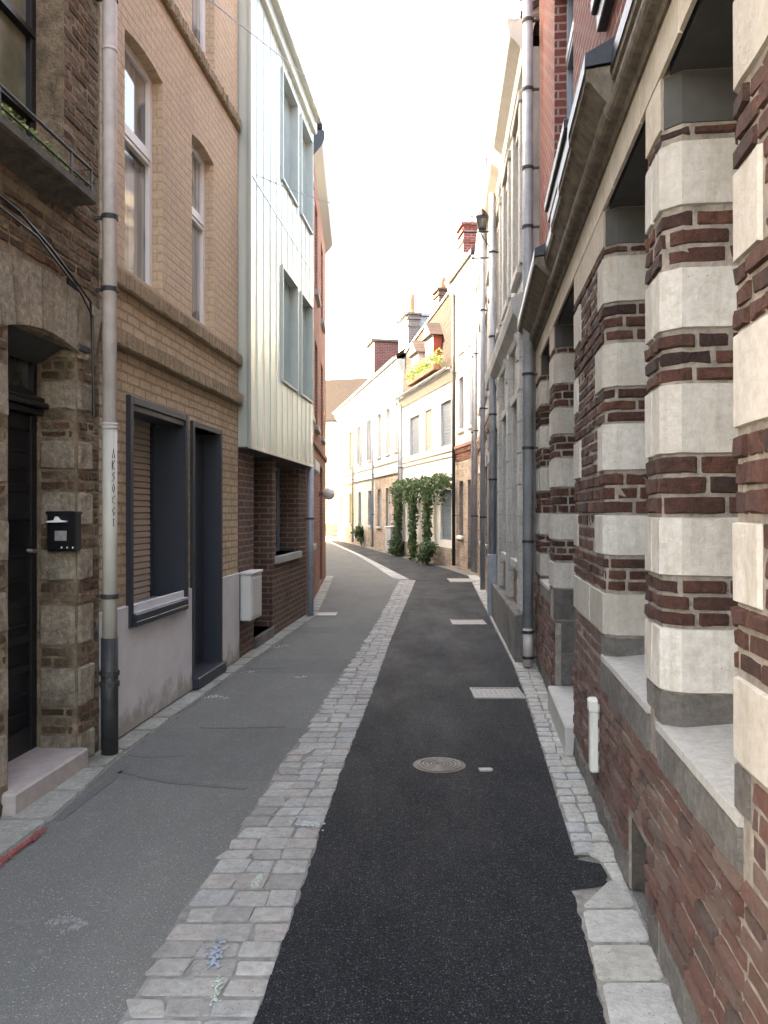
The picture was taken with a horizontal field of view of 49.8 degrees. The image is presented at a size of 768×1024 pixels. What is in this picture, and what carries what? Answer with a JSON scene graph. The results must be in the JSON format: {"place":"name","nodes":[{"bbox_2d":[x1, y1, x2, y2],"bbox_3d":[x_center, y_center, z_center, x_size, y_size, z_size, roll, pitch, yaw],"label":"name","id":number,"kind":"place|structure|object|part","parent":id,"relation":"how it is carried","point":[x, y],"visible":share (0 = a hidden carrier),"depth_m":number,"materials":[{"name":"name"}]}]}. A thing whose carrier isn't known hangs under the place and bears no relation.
{"place":"outdoors","nodes":[
{"label":"outdoors","id":0,"kind":"place"},
{"bbox_2d":[0,536,647,1023],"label":"road","id":1,"kind":"structure","parent":0,"point":[110,862],"depth_m":3.83,"materials":[{"name":"grey asphalt"}]},
{"bbox_2d":[0,828,46,865],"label":"paint mark","id":2,"kind":"object","parent":1,"relation":"on","point":[33,837],"visible":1,"depth_m":3.92,"materials":[{"name":"red paint"}]},
{"bbox_2d":[45,913,88,933],"bbox_3d":[-1.235,1.598,3.214,0.169,0.002,0.119,0,0,35],"label":"chalk mark","id":3,"kind":"object","parent":1,"relation":"on","point":[71,927],"visible":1,"depth_m":3.22,"materials":[{"name":"white"}]},
{"bbox_2d":[54,764,129,819],"bbox_3d":[-1.651,1.597,4.767,0.072,0.002,0.946,0,0,3],"label":"tar seam","id":4,"kind":"object","parent":1,"relation":"on","point":[93,792],"visible":1,"depth_m":4.71,"materials":[{"name":"black asphalt"}]},
{"bbox_2d":[0,576,333,858],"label":"kerb strip","id":5,"kind":"object","parent":1,"relation":"on","point":[19,827],"visible":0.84,"depth_m":5.28,"materials":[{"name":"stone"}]},
{"bbox_2d":[117,770,247,789],"bbox_3d":[-1.221,1.597,4.919,0.889,0.002,0.109,0,0,21],"label":"tar seam","id":6,"kind":"object","parent":1,"relation":"on","point":[149,776],"visible":1,"depth_m":4.90,"materials":[{"name":"black asphalt"}]},
{"bbox_2d":[95,728,307,780],"bbox_3d":[-1.147,1.599,5.525,1.189,0.001,1.190,0,0,0],"label":"asphalt patch","id":7,"kind":"object","parent":1,"relation":"on","point":[229,754],"visible":1,"depth_m":5.46,"materials":[{"name":"grey asphalt"}]},
{"bbox_2d":[128,753,183,757],"bbox_3d":[-1.497,1.597,5.429,0.373,0.002,0.098,0,0,0],"label":"tar seam","id":8,"kind":"object","parent":7,"relation":"on","point":[150,756],"visible":1,"depth_m":5.43,"materials":[{"name":"grey asphalt"}]},
{"bbox_2d":[199,726,285,728],"bbox_3d":[-1.052,1.597,6.143,0.647,0.002,0.063,0,0,-2],"label":"tar seam","id":9,"kind":"object","parent":1,"relation":"on","point":[242,727],"visible":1,"depth_m":6.13,"materials":[{"name":"grey asphalt"}]},
{"bbox_2d":[118,580,414,1023],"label":"sett strip","id":10,"kind":"object","parent":1,"relation":"on","point":[175,954],"visible":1,"depth_m":3.57,"materials":[{"name":"stone"}]},
{"bbox_2d":[205,937,229,968],"bbox_3d":[-0.605,1.584,2.982,0.084,0.002,0.217,0,0,0],"label":"chalk mark","id":11,"kind":"object","parent":10,"relation":"on","point":[213,960],"visible":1,"depth_m":2.96,"materials":[{"name":"blue"}]},
{"bbox_2d":[209,976,225,1007],"bbox_3d":[-0.557,1.584,2.737,0.058,0.002,0.180,0,0,0],"label":"chalk mark","id":12,"kind":"object","parent":10,"relation":"on","point":[215,999],"visible":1,"depth_m":2.75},
{"bbox_2d":[251,874,264,887],"bbox_3d":[-0.540,1.584,3.556,0.055,0.002,0.138,0,0,14],"label":"chalk mark","id":13,"kind":"object","parent":10,"relation":"on","point":[258,880],"visible":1,"depth_m":3.56,"materials":[{"name":"white"}]},
{"bbox_2d":[288,816,325,830],"bbox_3d":[-0.386,1.583,4.205,0.225,0.002,0.155,0,0,20],"label":"chalk mark","id":14,"kind":"object","parent":10,"relation":"on","point":[307,823],"visible":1,"depth_m":4.21,"materials":[{"name":"white"}]},
{"bbox_2d":[237,659,351,672],"bbox_3d":[-0.903,1.599,8.600,1.167,0.001,0.800,0,0,0],"label":"asphalt patch","id":15,"kind":"object","parent":1,"relation":"on","point":[317,665],"visible":0.99,"depth_m":8.62,"materials":[{"name":"grey asphalt"}]},
{"bbox_2d":[293,627,343,632],"bbox_3d":[-0.890,1.599,11.200,0.685,0.001,0.600,0,0,0],"label":"asphalt patch","id":16,"kind":"object","parent":1,"relation":"on","point":[318,629],"visible":1,"depth_m":11.17,"materials":[{"name":"grey asphalt"}]},
{"bbox_2d":[316,612,336,615],"bbox_3d":[-0.946,1.592,12.919,0.405,0.014,0.464,0,0,0],"label":"drain cover","id":17,"kind":"object","parent":1,"relation":"on","point":[326,613],"visible":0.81,"depth_m":12.87,"materials":[{"name":"metal"}]},
{"bbox_2d":[11,607,682,1023],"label":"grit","id":18,"kind":"object","parent":1,"relation":"on","point":[311,835],"visible":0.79,"depth_m":4.17,"materials":[{"name":"grey gravel"}]},
{"bbox_2d":[350,524,363,545],"bbox_3d":[-1.123,1.060,38.568,0.822,1.088,0.871,0,0,29],"label":"shrub","id":19,"kind":"object","parent":1,"relation":"on","point":[358,532],"visible":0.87,"depth_m":38.37,"materials":[{"name":"green plant"}]},
{"bbox_2d":[385,526,393,554],"bbox_3d":[0.329,1.070,31.290,0.400,1.060,1.160,0,0,-11],"label":"cabinet","id":20,"kind":"object","parent":1,"relation":"on","point":[388,532],"visible":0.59,"depth_m":31.23,"materials":[{"name":"grey metal"}]},
{"bbox_3d":[0.103,1.070,31.521,0.018,0.860,0.500,0,0,-11],"label":"door","id":21,"kind":"part","parent":20,"relation":"part of","materials":[{"name":"white metal"}]},
{"bbox_3d":[0.204,1.070,30.991,0.018,0.860,0.500,0,0,-11],"label":"door","id":22,"kind":"part","parent":20,"relation":"part of","materials":[{"name":"white metal"}]},
{"bbox_2d":[329,540,468,579],"bbox_3d":[-0.386,1.594,32.920,1.638,0.001,27.642,0,0,-8],"label":"asphalt strip","id":23,"kind":"object","parent":1,"relation":"on","point":[410,569],"visible":0.98,"depth_m":24.22,"materials":[{"name":"grey asphalt"}]},
{"bbox_2d":[387,537,403,554],"bbox_3d":[0.460,1.242,29.983,0.728,0.725,0.692,0,0,0],"label":"shrub","id":24,"kind":"object","parent":23,"relation":"on","point":[392,542],"visible":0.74,"depth_m":29.85,"materials":[{"name":"green plant"}]},
{"bbox_2d":[412,540,438,564],"bbox_3d":[1.261,1.224,25.138,0.824,0.764,0.734,0,0,0],"label":"shrub","id":25,"kind":"object","parent":23,"relation":"on","point":[428,550],"visible":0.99,"depth_m":24.97,"materials":[{"name":"green plant"}]},
{"bbox_2d":[368,294,431,555],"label":"terraced house","id":26,"kind":"structure","parent":1,"relation":"on","point":[387,381],"depth_m":32.37,"materials":[{"name":"paint"}]},
{"bbox_2d":[380,489,380,525],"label":"window","id":27,"kind":"structure","parent":26,"relation":"in","point":[380,489],"depth_m":34.89,"materials":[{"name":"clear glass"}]},
{"bbox_2d":[380,414,380,455],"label":"window","id":28,"kind":"structure","parent":26,"relation":"in","point":[380,414],"depth_m":34.89,"materials":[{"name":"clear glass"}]},
{"bbox_2d":[388,488,389,525],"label":"window","id":29,"kind":"structure","parent":26,"relation":"in","point":[388,488],"depth_m":33.10,"materials":[{"name":"white glass"}]},
{"bbox_2d":[388,409,389,452],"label":"window","id":30,"kind":"structure","parent":26,"relation":"in","point":[388,409],"depth_m":33.08,"materials":[{"name":"white glass"}]},
{"bbox_2d":[394,277,455,568],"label":"vine house","id":31,"kind":"structure","parent":1,"relation":"on","point":[425,404],"depth_m":25.78,"materials":[{"name":"paint"}]},
{"bbox_2d":[389,472,451,563],"bbox_3d":[1.050,0.243,26.778,0.575,2.847,7.442,0,0,-12],"label":"climbing vine","id":32,"kind":"object","parent":31,"relation":"attached to","point":[426,487],"visible":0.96,"depth_m":27.31,"materials":[{"name":"green plant"}]},
{"bbox_2d":[403,348,443,386],"bbox_3d":[1.228,-4.532,25.911,0.620,0.704,3.665,0,0,-12],"label":"flower trough","id":33,"kind":"object","parent":31,"relation":"attached to","point":[424,368],"visible":1,"depth_m":25.36,"materials":[{"name":"ceramic"}]},
{"bbox_2d":[253,581,606,1023],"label":"asphalt strip","id":34,"kind":"object","parent":1,"relation":"on","point":[434,898],"visible":1,"depth_m":3.69,"materials":[{"name":"black asphalt"}]},
{"bbox_2d":[413,757,465,773],"bbox_3d":[0.348,1.589,5.210,0.330,0.012,0.330,0,0,0],"label":"manhole cover","id":35,"kind":"object","parent":34,"relation":"on","point":[440,765],"visible":1,"depth_m":5.19,"materials":[{"name":"metal"}]},
{"bbox_2d":[450,619,486,624],"bbox_3d":[1.211,1.587,11.922,0.484,0.014,0.527,0,0,0],"label":"drain cover","id":36,"kind":"object","parent":34,"relation":"on","point":[468,622],"visible":1,"depth_m":11.90,"materials":[{"name":"metal"}]},
{"bbox_2d":[478,767,492,771],"bbox_3d":[0.629,1.590,5.110,0.090,0.008,0.062,0,0,0],"label":"valve cover","id":37,"kind":"object","parent":34,"relation":"on","point":[488,769],"visible":1,"depth_m":5.10,"materials":[{"name":"metal"}]},
{"bbox_2d":[469,687,525,698],"bbox_3d":[0.988,1.587,7.256,0.439,0.014,0.415,0,0,0],"label":"drain cover","id":38,"kind":"object","parent":34,"relation":"on","point":[496,692],"visible":1,"depth_m":7.25,"materials":[{"name":"metal"}]},
{"bbox_2d":[444,212,478,575],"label":"corner house","id":39,"kind":"structure","parent":1,"relation":"on","point":[459,280],"depth_m":22.26,"materials":[{"name":"paint"}]},
{"bbox_2d":[463,378,463,427],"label":"window","id":40,"kind":"structure","parent":39,"relation":"in","point":[463,378],"depth_m":22.93,"materials":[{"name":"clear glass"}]},
{"bbox_2d":[463,300,463,348],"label":"window","id":41,"kind":"structure","parent":39,"relation":"in","point":[463,300],"depth_m":22.93,"materials":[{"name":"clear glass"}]},
{"bbox_2d":[447,578,475,581],"bbox_3d":[1.795,1.587,19.271,0.584,0.014,1.032,0,0,0],"label":"drain cover","id":42,"kind":"object","parent":1,"relation":"on","point":[459,579],"visible":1,"depth_m":19.29,"materials":[{"name":"metal"}]},
{"bbox_2d":[472,156,488,591],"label":"narrow house","id":43,"kind":"structure","parent":1,"relation":"on","point":[480,272],"depth_m":15.99,"materials":[{"name":"paint"}]},
{"bbox_2d":[468,575,513,662],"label":"gutter setts","id":44,"kind":"structure","parent":1,"relation":"on","point":[483,596],"depth_m":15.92,"materials":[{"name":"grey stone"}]},
{"bbox_2d":[513,662,609,854],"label":"gutter setts","id":45,"kind":"structure","parent":1,"relation":"on","point":[573,815],"depth_m":4.99,"materials":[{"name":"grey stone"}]},
{"bbox_2d":[600,862,627,884],"bbox_3d":[1.041,1.591,3.650,0.122,0.001,0.240,0,0,0],"label":"joint bed","id":46,"kind":"object","parent":1,"relation":"on","point":[606,871],"visible":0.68,"depth_m":3.70,"materials":[{"name":"grey concrete"}]},
{"bbox_2d":[588,844,627,883],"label":"gutter setts","id":47,"kind":"structure","parent":46,"relation":"on","point":[614,871],"depth_m":3.78,"materials":[{"name":"grey stone"}]},
{"bbox_2d":[572,881,683,1023],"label":"gutter setts","id":48,"kind":"structure","parent":1,"relation":"on","point":[626,1001],"depth_m":2.90,"materials":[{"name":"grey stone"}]},
{"bbox_2d":[618,875,627,898],"bbox_3d":[1.007,1.582,3.495,0.033,0.002,0.223,0,0,8],"label":"chalk mark","id":49,"kind":"object","parent":48,"relation":"on","point":[622,887],"visible":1,"depth_m":3.49,"materials":[{"name":"white"}]},
{"bbox_2d":[280,0,521,379],"label":"sky","id":50,"kind":"structure","parent":0,"point":[425,74],"materials":[{"name":"white"}]},
{"label":"ground","id":51,"kind":"structure","parent":0,"visible":0},
{"bbox_2d":[0,0,119,818],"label":"old house","id":52,"kind":"structure","parent":51,"relation":"on","point":[50,673],"depth_m":5.13,"materials":[{"name":"brown stone"}]},
{"bbox_2d":[0,0,35,141],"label":"window","id":53,"kind":"structure","parent":52,"relation":"in","point":[17,17],"depth_m":4.86,"materials":[{"name":"black glass"}]},
{"bbox_2d":[8,355,36,395],"bbox_3d":[-2.232,-0.866,4.789,0.058,0.308,0.788,0,0,5],"label":"window","id":54,"kind":"structure","parent":52,"relation":"in","point":[22,375],"depth_m":5.06,"materials":[{"name":"black glass"}]},
{"bbox_2d":[8,410,37,761],"bbox_3d":[-2.203,0.440,4.786,0.130,2.080,0.788,0,0,5],"label":"door","id":55,"kind":"structure","parent":52,"relation":"in","point":[22,550],"depth_m":5.04,"materials":[{"name":"black paint"}]},
{"bbox_2d":[1,103,83,183],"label":"ledge plant","id":56,"kind":"object","parent":52,"relation":"on","point":[6,107],"visible":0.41,"depth_m":4.34,"materials":[{"name":"green plant"}]},
{"bbox_2d":[0,194,94,417],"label":"wall cables","id":57,"kind":"object","parent":52,"relation":"attached to","point":[37,234],"depth_m":4.92,"materials":[{"name":"black rubber"}]},
{"bbox_2d":[45,511,81,550],"bbox_3d":[-1.972,0.117,5.082,0.195,0.245,0.128,0,0,5],"label":"letter box","id":58,"kind":"object","parent":52,"relation":"attached to","point":[63,530],"visible":1,"depth_m":5.06,"materials":[{"name":"black metal"}]},
{"bbox_2d":[99,0,242,749],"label":"tan house","id":59,"kind":"structure","parent":51,"relation":"on","point":[179,363],"depth_m":7.07,"materials":[{"name":"brick"}]},
{"bbox_2d":[125,42,151,286],"bbox_3d":[-1.914,-2.610,6.275,0.068,1.740,0.753,0,0,5],"label":"window","id":60,"kind":"structure","parent":59,"relation":"in","point":[138,86],"depth_m":6.43,"materials":[{"name":"white glass"}]},
{"bbox_2d":[192,144,204,324],"bbox_3d":[-1.782,-2.570,7.695,0.068,1.660,0.653,0,0,5],"label":"window","id":61,"kind":"structure","parent":59,"relation":"in","point":[198,166],"depth_m":7.89,"materials":[{"name":"white glass"}]},
{"bbox_2d":[192,0,205,54],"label":"window","id":62,"kind":"structure","parent":59,"relation":"in","point":[198,6],"depth_m":7.96,"materials":[{"name":"white glass"}]},
{"bbox_2d":[195,433,202,664],"bbox_3d":[-1.836,0.361,7.775,0.048,2.239,0.803,0,0,5],"label":"door","id":63,"kind":"structure","parent":59,"relation":"in","point":[198,437],"depth_m":8.02,"materials":[{"name":"metal"}]},
{"bbox_2d":[209,0,468,190],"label":"overhead cable","id":64,"kind":"object","parent":59,"relation":"attached to","point":[322,88],"visible":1,"depth_m":9.62,"materials":[{"name":"black rubber"}]},
{"bbox_2d":[238,0,321,657],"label":"clad building","id":65,"kind":"structure","parent":51,"relation":"on","point":[279,114],"depth_m":10.47,"materials":[{"name":"white metal"}]},
{"bbox_2d":[239,569,262,620],"bbox_3d":[-1.467,0.915,9.173,0.145,0.530,0.500,0,0,5],"label":"utility box","id":66,"kind":"object","parent":65,"relation":"attached to","point":[250,594],"visible":1,"depth_m":8.95,"materials":[{"name":"white plastic"}]},
{"bbox_2d":[276,467,279,550],"bbox_3d":[-1.631,-0.040,11.478,0.058,1.220,1.506,0,0,5],"label":"window","id":67,"kind":"structure","parent":65,"relation":"in","point":[277,469],"depth_m":12.18,"materials":[{"name":"grey glass"}]},
{"bbox_2d":[281,265,298,392],"bbox_3d":[-1.320,-2.390,10.975,0.195,1.480,0.984,0,0,5],"label":"window","id":68,"kind":"structure","parent":65,"relation":"in","point":[289,288],"depth_m":11.32,"materials":[{"name":"glass"}]},
{"bbox_2d":[281,66,298,207],"bbox_3d":[-1.320,-4.925,10.975,0.195,1.430,0.984,0,0,5],"label":"window","id":69,"kind":"structure","parent":65,"relation":"in","point":[289,104],"depth_m":11.32,"materials":[{"name":"glass"}]},
{"bbox_2d":[300,291,312,403],"bbox_3d":[-1.210,-2.390,12.165,0.195,1.480,0.904,0,0,5],"label":"window","id":70,"kind":"structure","parent":65,"relation":"in","point":[306,308],"depth_m":12.56,"materials":[{"name":"glass"}]},
{"bbox_2d":[300,113,312,235],"bbox_3d":[-1.210,-4.925,12.165,0.195,1.430,0.904,0,0,5],"label":"window","id":71,"kind":"structure","parent":65,"relation":"in","point":[306,142],"depth_m":12.56,"materials":[{"name":"glass"}]},
{"bbox_2d":[256,174,482,216],"bbox_3d":[0.249,-4.650,12.044,0.011,1.911,6.777,0,0,29],"label":"overhead cable","id":72,"kind":"object","parent":65,"relation":"attached to","point":[361,210],"visible":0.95,"depth_m":10.99,"materials":[{"name":"black rubber"}]},
{"bbox_2d":[306,123,333,613],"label":"orange brick house","id":73,"kind":"structure","parent":51,"relation":"on","point":[323,236],"depth_m":16.60,"materials":[{"name":"brick"}]},
{"bbox_2d":[319,488,334,499],"bbox_3d":[-1.157,-0.370,16.805,0.325,0.250,0.250,0,0,-2],"label":"globe lamp","id":74,"kind":"object","parent":73,"relation":"attached to","point":[328,493],"visible":0.98,"depth_m":16.72,"materials":[{"name":"glass"}]},
{"bbox_2d":[332,399,354,543],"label":"terraced house","id":75,"kind":"structure","parent":51,"relation":"on","point":[344,413],"depth_m":43.83,"materials":[{"name":"paint"}]},
{"bbox_2d":[351,494,351,523],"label":"window","id":76,"kind":"structure","parent":75,"relation":"in","point":[351,494],"depth_m":42.85,"materials":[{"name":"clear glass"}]},
{"bbox_2d":[351,433,351,466],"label":"window","id":77,"kind":"structure","parent":75,"relation":"in","point":[351,433],"depth_m":42.85,"materials":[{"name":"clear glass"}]},
{"bbox_2d":[326,378,367,535],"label":"end house","id":78,"kind":"structure","parent":51,"relation":"on","point":[339,392],"depth_m":56.08,"materials":[{"name":"paint"}]},
{"bbox_2d":[348,338,403,548],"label":"terraced house","id":79,"kind":"structure","parent":51,"relation":"on","point":[381,352],"depth_m":37.50,"materials":[{"name":"paint"}]},
{"bbox_2d":[360,492,360,523],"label":"window","id":80,"kind":"structure","parent":79,"relation":"in","point":[360,492],"depth_m":39.92,"materials":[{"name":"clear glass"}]},
{"bbox_2d":[360,427,360,462],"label":"window","id":81,"kind":"structure","parent":79,"relation":"in","point":[360,427],"depth_m":39.92,"materials":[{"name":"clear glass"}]},
{"bbox_2d":[370,491,370,524],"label":"window","id":82,"kind":"structure","parent":79,"relation":"in","point":[370,491],"depth_m":37.18,"materials":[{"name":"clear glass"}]},
{"bbox_2d":[370,421,370,459],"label":"window","id":83,"kind":"structure","parent":79,"relation":"in","point":[370,421],"depth_m":37.18,"materials":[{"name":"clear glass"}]},
{"bbox_2d":[482,0,538,662],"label":"stone house","id":84,"kind":"structure","parent":51,"relation":"on","point":[502,201],"depth_m":10.20,"materials":[{"name":"stone"}]},
{"bbox_2d":[464,208,488,258],"bbox_3d":[1.556,-4.493,13.375,0.506,0.814,0.228,0,0,22],"label":"wall lantern","id":85,"kind":"object","parent":84,"relation":"attached to","point":[481,217],"depth_m":13.32,"materials":[{"name":"metal"}]},
{"bbox_2d":[517,0,767,1023],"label":"brick house","id":86,"kind":"structure","parent":51,"relation":"on","point":[643,322],"depth_m":2.88,"materials":[{"name":"brown brick"}]},
{"bbox_2d":[566,0,572,118],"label":"window","id":87,"kind":"structure","parent":86,"relation":"in","point":[569,54],"depth_m":6.96,"materials":[{"name":"grey glass"}]},
{"bbox_2d":[587,697,599,772],"bbox_3d":[1.092,1.160,4.314,0.056,0.380,0.091,0,0,6],"label":"cable cover","id":88,"kind":"object","parent":86,"relation":"attached to","point":[593,706],"visible":0.97,"depth_m":4.27,"materials":[{"name":"white plastic"}]},
{"label":"joint bed","id":89,"kind":"structure","parent":0,"visible":0},
{"bbox_2d":[326,539,407,578],"bbox_3d":[-1.594,1.590,34.816,0.398,0.016,30.701,0,0,-8],"label":"sett strip","id":90,"kind":"object","parent":89,"relation":"on","point":[391,573],"visible":0.87,"depth_m":24.09,"materials":[{"name":"beige stone"}]}
]}

